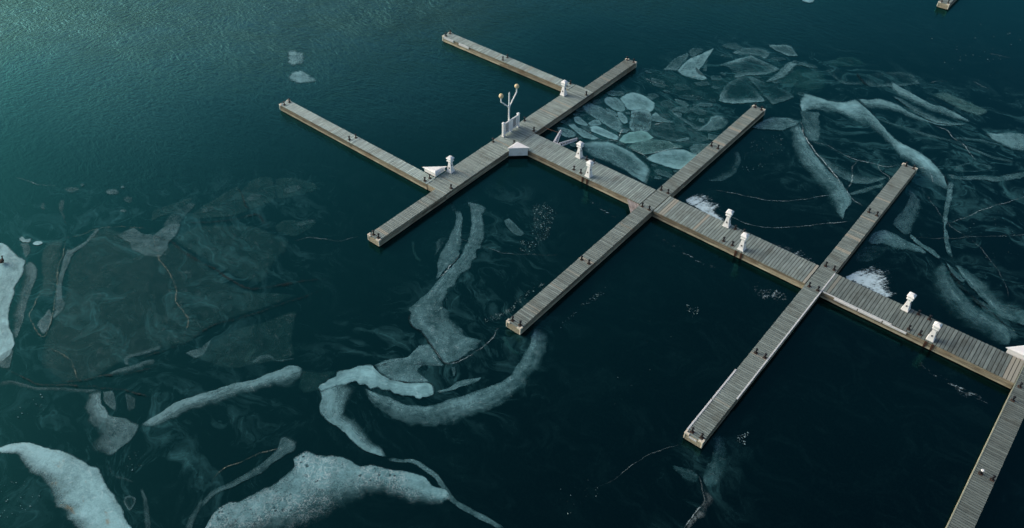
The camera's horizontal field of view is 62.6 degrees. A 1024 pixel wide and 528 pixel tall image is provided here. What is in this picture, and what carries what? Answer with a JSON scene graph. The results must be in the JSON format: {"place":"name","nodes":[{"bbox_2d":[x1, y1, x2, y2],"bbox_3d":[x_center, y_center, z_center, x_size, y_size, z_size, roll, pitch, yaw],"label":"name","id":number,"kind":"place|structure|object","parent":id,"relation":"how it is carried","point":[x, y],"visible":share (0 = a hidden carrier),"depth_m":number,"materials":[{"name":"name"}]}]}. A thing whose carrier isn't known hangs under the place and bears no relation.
{"place":"outdoors","nodes":[
{"label":"outdoors","id":0,"kind":"place"},
{"bbox_2d":[0,0,1023,527],"bbox_3d":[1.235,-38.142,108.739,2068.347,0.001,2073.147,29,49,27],"label":"water","id":1,"kind":"structure","parent":0,"point":[138,138],"depth_m":67.18,"materials":[{"name":"teal liquid"}]},
{"bbox_2d":[0,243,24,361],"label":"ice floe","id":2,"kind":"object","parent":1,"relation":"on","point":[11,268],"visible":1,"depth_m":64.01,"materials":[{"name":"white ice"}]},
{"bbox_2d":[19,237,30,241],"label":"ice floe","id":3,"kind":"object","parent":1,"relation":"on","point":[22,239],"visible":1,"depth_m":68.14,"materials":[{"name":"white ice"}]},
{"bbox_2d":[0,442,131,527],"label":"ice floe","id":4,"kind":"object","parent":1,"relation":"on","point":[85,493],"visible":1,"depth_m":51.57,"materials":[{"name":"white ice"}]},
{"bbox_2d":[92,394,126,449],"bbox_3d":[-26.948,10.361,55.036,5.851,0.001,3.196,29,49,27],"label":"ice floe","id":5,"kind":"object","parent":1,"relation":"on","point":[103,413],"visible":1,"depth_m":55.75,"materials":[{"name":"grey ice"}]},
{"bbox_2d":[146,366,299,423],"bbox_3d":[-19.389,8.998,56.704,10.971,0.001,2.011,-17,46,-19],"label":"ice floe","id":6,"kind":"object","parent":1,"relation":"on","point":[286,372],"visible":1,"depth_m":57.22,"materials":[{"name":"ice"}]},
{"bbox_2d":[289,51,302,63],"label":"ice floe","id":7,"kind":"object","parent":1,"relation":"on","point":[294,54],"visible":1,"depth_m":90.70,"materials":[{"name":"ice"}]},
{"bbox_2d":[290,71,314,82],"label":"ice floe","id":8,"kind":"object","parent":1,"relation":"on","point":[300,76],"visible":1,"depth_m":87.63,"materials":[{"name":"white ice"}]},
{"bbox_2d":[205,452,448,527],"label":"ice floe","id":9,"kind":"object","parent":1,"relation":"on","point":[330,472],"visible":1,"depth_m":51.89,"materials":[{"name":"ice"}]},
{"bbox_2d":[320,387,382,455],"bbox_3d":[-10.705,10.439,55.312,2.944,0.001,7.193,-17,46,-19],"label":"ice floe","id":10,"kind":"object","parent":1,"relation":"on","point":[330,407],"visible":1,"depth_m":55.62,"materials":[{"name":"ice"}]},
{"bbox_2d":[279,100,434,188],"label":"floating dock","id":11,"kind":"object","parent":1,"relation":"on","point":[369,150],"visible":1,"depth_m":77.89,"materials":[{"name":"grey wood"}]},
{"bbox_2d":[319,365,433,397],"bbox_3d":[-9.144,8.030,57.988,7.982,0.001,2.686,4,43,3],"label":"ice floe","id":12,"kind":"object","parent":1,"relation":"on","point":[370,376],"visible":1,"depth_m":57.84,"materials":[{"name":"white ice"}]},
{"bbox_2d":[367,189,445,246],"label":"floating dock","id":13,"kind":"object","parent":1,"relation":"on","point":[408,216],"visible":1,"depth_m":70.22,"materials":[{"name":"grey wood"}]},
{"bbox_2d":[379,345,438,381],"bbox_3d":[-7.008,7.309,58.896,4.316,0.001,3.355,-22,47,-23],"label":"ice floe","id":14,"kind":"object","parent":1,"relation":"on","point":[403,377],"visible":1,"depth_m":58.90,"materials":[{"name":"ice"}]},
{"bbox_2d":[413,209,480,361],"bbox_3d":[-4.969,0.719,66.106,5.638,0.001,18.425,1,42,-1],"label":"ice floe","id":15,"kind":"object","parent":1,"relation":"on","point":[432,331],"visible":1,"depth_m":61.90,"materials":[{"name":"ice"}]},
{"bbox_2d":[409,315,456,363],"bbox_3d":[-6.090,5.344,60.958,1.492,0.001,6.446,-32,52,-31],"label":"ice crack","id":16,"kind":"object","parent":15,"relation":"on","point":[431,345],"visible":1,"depth_m":60.31,"materials":[{"name":"black"}]},
{"bbox_2d":[438,215,460,274],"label":"ice floe","id":17,"kind":"object","parent":1,"relation":"on","point":[458,229],"visible":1,"depth_m":69.39,"materials":[{"name":"teal ice"}]},
{"bbox_2d":[409,460,489,521],"bbox_3d":[-3.996,13.892,51.797,9.117,0.001,1.176,26,48,25],"label":"ice floe","id":18,"kind":"object","parent":1,"relation":"on","point":[434,474],"visible":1,"depth_m":52.90,"materials":[{"name":"ice"}]},
{"bbox_2d":[369,332,538,414],"bbox_3d":[-2.719,8.145,58.079,14.254,0.001,5.824,-18,46,-20],"label":"ice floe","id":19,"kind":"object","parent":1,"relation":"on","point":[467,401],"visible":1,"depth_m":56.89,"materials":[{"name":"ice"}]},
{"bbox_2d":[440,378,479,391],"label":"ice floe","id":20,"kind":"object","parent":1,"relation":"on","point":[453,387],"visible":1,"depth_m":57.78,"materials":[{"name":"ice"}]},
{"bbox_2d":[442,32,574,91],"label":"floating dock","id":21,"kind":"object","parent":1,"relation":"on","point":[528,71],"visible":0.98,"depth_m":89.73,"materials":[{"name":"grey wood"}]},
{"bbox_2d":[427,85,593,199],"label":"floating dock","id":22,"kind":"object","parent":1,"relation":"on","point":[478,163],"visible":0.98,"depth_m":78.37,"materials":[{"name":"grey wood"}]},
{"bbox_2d":[422,166,446,176],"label":"dock box","id":23,"kind":"object","parent":22,"relation":"on","point":[436,171],"visible":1,"depth_m":74.34,"materials":[{"name":"white paint"}]},
{"bbox_2d":[446,155,454,173],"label":"power pedestal","id":24,"kind":"object","parent":22,"relation":"on","point":[450,167],"visible":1,"depth_m":74.30,"materials":[{"name":"white paint"}]},
{"bbox_2d":[499,84,518,131],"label":"lamp post","id":25,"kind":"object","parent":22,"relation":"on","point":[516,86],"visible":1,"depth_m":77.58,"materials":[{"name":"white metal"}]},
{"bbox_2d":[501,112,519,136],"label":"fence panel","id":26,"kind":"object","parent":22,"relation":"on","point":[510,124],"visible":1,"depth_m":79.20,"materials":[{"name":"white paint"}]},
{"bbox_2d":[507,142,528,155],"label":"dock box","id":27,"kind":"object","parent":22,"relation":"on","point":[517,149],"visible":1,"depth_m":77.34,"materials":[{"name":"white paint"}]},
{"bbox_2d":[560,80,567,95],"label":"power pedestal","id":28,"kind":"object","parent":22,"relation":"on","point":[564,84],"visible":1,"depth_m":84.17,"materials":[{"name":"white paint"}]},
{"bbox_2d":[532,207,551,237],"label":"snow grains","id":29,"kind":"object","parent":1,"relation":"on","point":[544,217],"visible":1,"depth_m":71.18},
{"bbox_2d":[557,127,574,136],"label":"ice floe","id":30,"kind":"object","parent":1,"relation":"on","point":[566,133],"visible":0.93,"depth_m":80.88,"materials":[{"name":"teal ice"}]},
{"bbox_2d":[574,116,587,125],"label":"ice floe","id":31,"kind":"object","parent":1,"relation":"on","point":[578,120],"visible":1,"depth_m":82.43,"materials":[{"name":"teal ice"}]},
{"bbox_2d":[569,124,596,139],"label":"ice floe","id":32,"kind":"object","parent":1,"relation":"on","point":[582,133],"visible":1,"depth_m":80.93,"materials":[{"name":"ice"}]},
{"bbox_2d":[521,133,655,207],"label":"floating dock","id":33,"kind":"object","parent":1,"relation":"on","point":[605,179],"visible":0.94,"depth_m":75.39,"materials":[{"name":"grey wood"}]},
{"bbox_2d":[544,127,576,145],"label":"mooring boom","id":34,"kind":"object","parent":33,"relation":"attached to","point":[567,141],"visible":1,"depth_m":78.98,"materials":[{"name":"metal"}]},
{"bbox_2d":[575,141,584,158],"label":"power pedestal","id":35,"kind":"object","parent":33,"relation":"on","point":[579,153],"visible":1,"depth_m":76.28,"materials":[{"name":"white paint"}]},
{"bbox_2d":[584,160,593,177],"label":"power pedestal","id":36,"kind":"object","parent":33,"relation":"on","point":[589,165],"visible":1,"depth_m":74.14,"materials":[{"name":"white paint"}]},
{"bbox_2d":[588,120,600,125],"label":"ice floe","id":37,"kind":"object","parent":1,"relation":"on","point":[592,123],"visible":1,"depth_m":82.22,"materials":[{"name":"ice"}]},
{"bbox_2d":[583,104,620,129],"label":"ice floe","id":38,"kind":"object","parent":1,"relation":"on","point":[587,108],"visible":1,"depth_m":83.45,"materials":[{"name":"grey ice"}]},
{"bbox_2d":[589,126,618,139],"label":"ice floe","id":39,"kind":"object","parent":1,"relation":"on","point":[601,131],"visible":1,"depth_m":81.05,"materials":[{"name":"teal ice"}]},
{"bbox_2d":[584,58,636,96],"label":"floating dock","id":40,"kind":"object","parent":1,"relation":"on","point":[610,77],"visible":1,"depth_m":87.78,"materials":[{"name":"grey wood"}]},
{"bbox_2d":[604,97,624,111],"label":"ice floe","id":41,"kind":"object","parent":1,"relation":"on","point":[614,103],"visible":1,"depth_m":85.00,"materials":[{"name":"grey ice"}]},
{"bbox_2d":[584,141,648,181],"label":"ice floe","id":42,"kind":"object","parent":1,"relation":"on","point":[641,172],"visible":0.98,"depth_m":78.25,"materials":[{"name":"teal ice"}]},
{"bbox_2d":[618,112,627,122],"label":"ice floe","id":43,"kind":"object","parent":1,"relation":"on","point":[622,117],"visible":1,"depth_m":83.10,"materials":[{"name":"teal ice"}]},
{"bbox_2d":[506,105,765,334],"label":"floating dock","id":44,"kind":"object","parent":1,"relation":"on","point":[543,301],"visible":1,"depth_m":69.55,"materials":[{"name":"grey wood"}]},
{"bbox_2d":[627,199,638,211],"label":"corner platform","id":45,"kind":"structure","parent":44,"relation":"attached to","point":[633,206],"depth_m":71.83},
{"bbox_2d":[619,130,653,142],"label":"ice floe","id":46,"kind":"object","parent":1,"relation":"on","point":[635,136],"visible":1,"depth_m":80.54,"materials":[{"name":"ice"}]},
{"bbox_2d":[620,92,654,112],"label":"ice floe","id":47,"kind":"object","parent":1,"relation":"on","point":[633,101],"visible":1,"depth_m":85.25,"materials":[{"name":"ice"}]},
{"bbox_2d":[629,109,651,131],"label":"ice floe","id":48,"kind":"object","parent":1,"relation":"on","point":[636,115],"visible":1,"depth_m":82.88,"materials":[{"name":"teal ice"}]},
{"bbox_2d":[631,139,680,153],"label":"ice floe","id":49,"kind":"object","parent":1,"relation":"on","point":[639,150],"visible":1,"depth_m":79.26,"materials":[{"name":"teal ice"}]},
{"bbox_2d":[651,113,672,121],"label":"ice floe","id":50,"kind":"object","parent":1,"relation":"on","point":[655,114],"visible":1,"depth_m":83.22,"materials":[{"name":"teal ice"}]},
{"bbox_2d":[647,149,696,168],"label":"ice floe","id":51,"kind":"object","parent":1,"relation":"on","point":[676,158],"visible":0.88,"depth_m":78.21,"materials":[{"name":"ice"}]},
{"bbox_2d":[678,49,712,79],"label":"ice floe","id":52,"kind":"object","parent":1,"relation":"on","point":[690,67],"visible":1,"depth_m":90.79,"materials":[{"name":"white ice"}]},
{"bbox_2d":[687,196,720,219],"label":"snow patch","id":53,"kind":"object","parent":1,"relation":"on","point":[704,207],"visible":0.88,"depth_m":72.96,"materials":[{"name":"white snow"}]},
{"bbox_2d":[702,116,721,128],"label":"ice floe","id":54,"kind":"object","parent":1,"relation":"on","point":[710,121],"visible":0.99,"depth_m":82.89,"materials":[{"name":"teal ice"}]},
{"bbox_2d":[652,197,818,287],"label":"floating dock","id":55,"kind":"object","parent":1,"relation":"on","point":[783,264],"visible":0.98,"depth_m":68.57,"materials":[{"name":"grey wood"}]},
{"bbox_2d":[722,209,733,227],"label":"power pedestal","id":56,"kind":"object","parent":55,"relation":"on","point":[727,222],"visible":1,"depth_m":69.38,"materials":[{"name":"white paint"}]},
{"bbox_2d":[737,232,749,251],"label":"power pedestal","id":57,"kind":"object","parent":55,"relation":"on","point":[743,238],"visible":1,"depth_m":67.19,"materials":[{"name":"white paint"}]},
{"bbox_2d":[727,56,766,76],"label":"ice floe","id":58,"kind":"object","parent":1,"relation":"on","point":[737,60],"visible":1,"depth_m":91.89,"materials":[{"name":"ice"}]},
{"bbox_2d":[755,118,795,129],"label":"ice floe","id":59,"kind":"object","parent":1,"relation":"on","point":[776,125],"visible":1,"depth_m":82.78,"materials":[{"name":"teal ice"}]},
{"bbox_2d":[770,45,796,55],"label":"ice floe","id":60,"kind":"object","parent":1,"relation":"on","point":[781,46],"visible":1,"depth_m":94.43,"materials":[{"name":"ice"}]},
{"bbox_2d":[774,62,795,78],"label":"ice floe","id":61,"kind":"object","parent":1,"relation":"on","point":[790,65],"visible":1,"depth_m":90.94,"materials":[{"name":"ice"}]},
{"bbox_2d":[683,163,917,447],"bbox_3d":[24.006,1.469,65.830,1.395,1.075,39.100,29,49,27],"label":"floating dock","id":62,"kind":"object","parent":1,"relation":"on","point":[719,406],"visible":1,"depth_m":62.21,"materials":[{"name":"grey wood"}]},
{"bbox_2d":[795,126,850,215],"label":"ice floe","id":63,"kind":"object","parent":1,"relation":"on","point":[842,192],"visible":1,"depth_m":77.08,"materials":[{"name":"teal ice"}]},
{"bbox_2d":[846,266,890,296],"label":"snow patch","id":64,"kind":"object","parent":1,"relation":"on","point":[865,278],"visible":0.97,"depth_m":66.37,"materials":[{"name":"white snow"}]},
{"bbox_2d":[800,94,946,185],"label":"ice floe","id":65,"kind":"object","parent":1,"relation":"on","point":[855,108],"visible":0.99,"depth_m":83.91,"materials":[{"name":"ice"}]},
{"bbox_2d":[870,231,923,251],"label":"ice floe","id":66,"kind":"object","parent":1,"relation":"on","point":[886,235],"visible":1,"depth_m":70.29,"materials":[{"name":"teal ice"}]},
{"bbox_2d":[861,99,942,124],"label":"ice floe","id":67,"kind":"object","parent":1,"relation":"on","point":[883,102],"visible":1,"depth_m":85.78,"materials":[{"name":"ice"}]},
{"bbox_2d":[820,274,1023,388],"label":"floating dock","id":68,"kind":"object","parent":1,"relation":"on","point":[980,357],"visible":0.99,"depth_m":61.55,"materials":[{"name":"grey wood"}]},
{"bbox_2d":[901,292,916,312],"bbox_3d":[29.517,2.785,62.586,0.552,1.620,0.552,32,51,29],"label":"power pedestal","id":69,"kind":"object","parent":68,"relation":"on","point":[910,298],"visible":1,"depth_m":62.49,"materials":[{"name":"white paint"}]},
{"bbox_2d":[926,321,942,341],"bbox_3d":[30.307,4.816,60.392,0.552,1.620,0.552,29,49,27],"label":"power pedestal","id":70,"kind":"object","parent":68,"relation":"on","point":[936,327],"visible":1,"depth_m":60.27,"materials":[{"name":"white paint"}]},
{"bbox_2d":[893,83,966,119],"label":"ice floe","id":71,"kind":"object","parent":1,"relation":"on","point":[900,90],"visible":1,"depth_m":86.58,"materials":[{"name":"ice"}]},
{"bbox_2d":[937,0,955,9],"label":"floating dock","id":72,"kind":"object","parent":1,"relation":"on","point":[944,4],"visible":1,"depth_m":102.14,"materials":[{"name":"grey wood"}]},
{"bbox_2d":[944,184,952,251],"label":"ice floe","id":73,"kind":"object","parent":1,"relation":"on","point":[949,196],"visible":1,"depth_m":74.36,"materials":[{"name":"teal ice"}]},
{"bbox_2d":[945,364,1023,527],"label":"floating dock","id":74,"kind":"object","parent":1,"relation":"on","point":[970,504],"visible":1,"depth_m":53.25,"materials":[{"name":"grey wood"}]},
{"bbox_2d":[1006,345,1023,360],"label":"dock box","id":75,"kind":"object","parent":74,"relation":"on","point":[1016,351],"visible":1,"depth_m":59.76,"materials":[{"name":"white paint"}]},
{"bbox_2d":[989,133,1023,148],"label":"ice floe","id":76,"kind":"object","parent":1,"relation":"on","point":[1009,139],"visible":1,"depth_m":81.42,"materials":[{"name":"ice"}]},
{"label":"ice floe","id":77,"kind":"object","parent":1,"relation":"on","visible":0},
{"bbox_2d":[951,272,1005,324],"bbox_3d":[35.833,2.458,65.217,0.927,0.001,8.142,-11,44,-14],"label":"ice crack","id":78,"kind":"object","parent":77,"relation":"on","point":[975,299],"visible":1,"depth_m":64.87,"materials":[{"name":"black"}]},
{"label":"ice floe","id":79,"kind":"object","parent":1,"relation":"on","visible":0},
{"bbox_2d":[719,93,763,102],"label":"ice floe","id":80,"kind":"object","parent":79,"relation":"on","point":[731,101],"visible":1,"depth_m":85.70,"materials":[{"name":"grey ice"}]}
]}

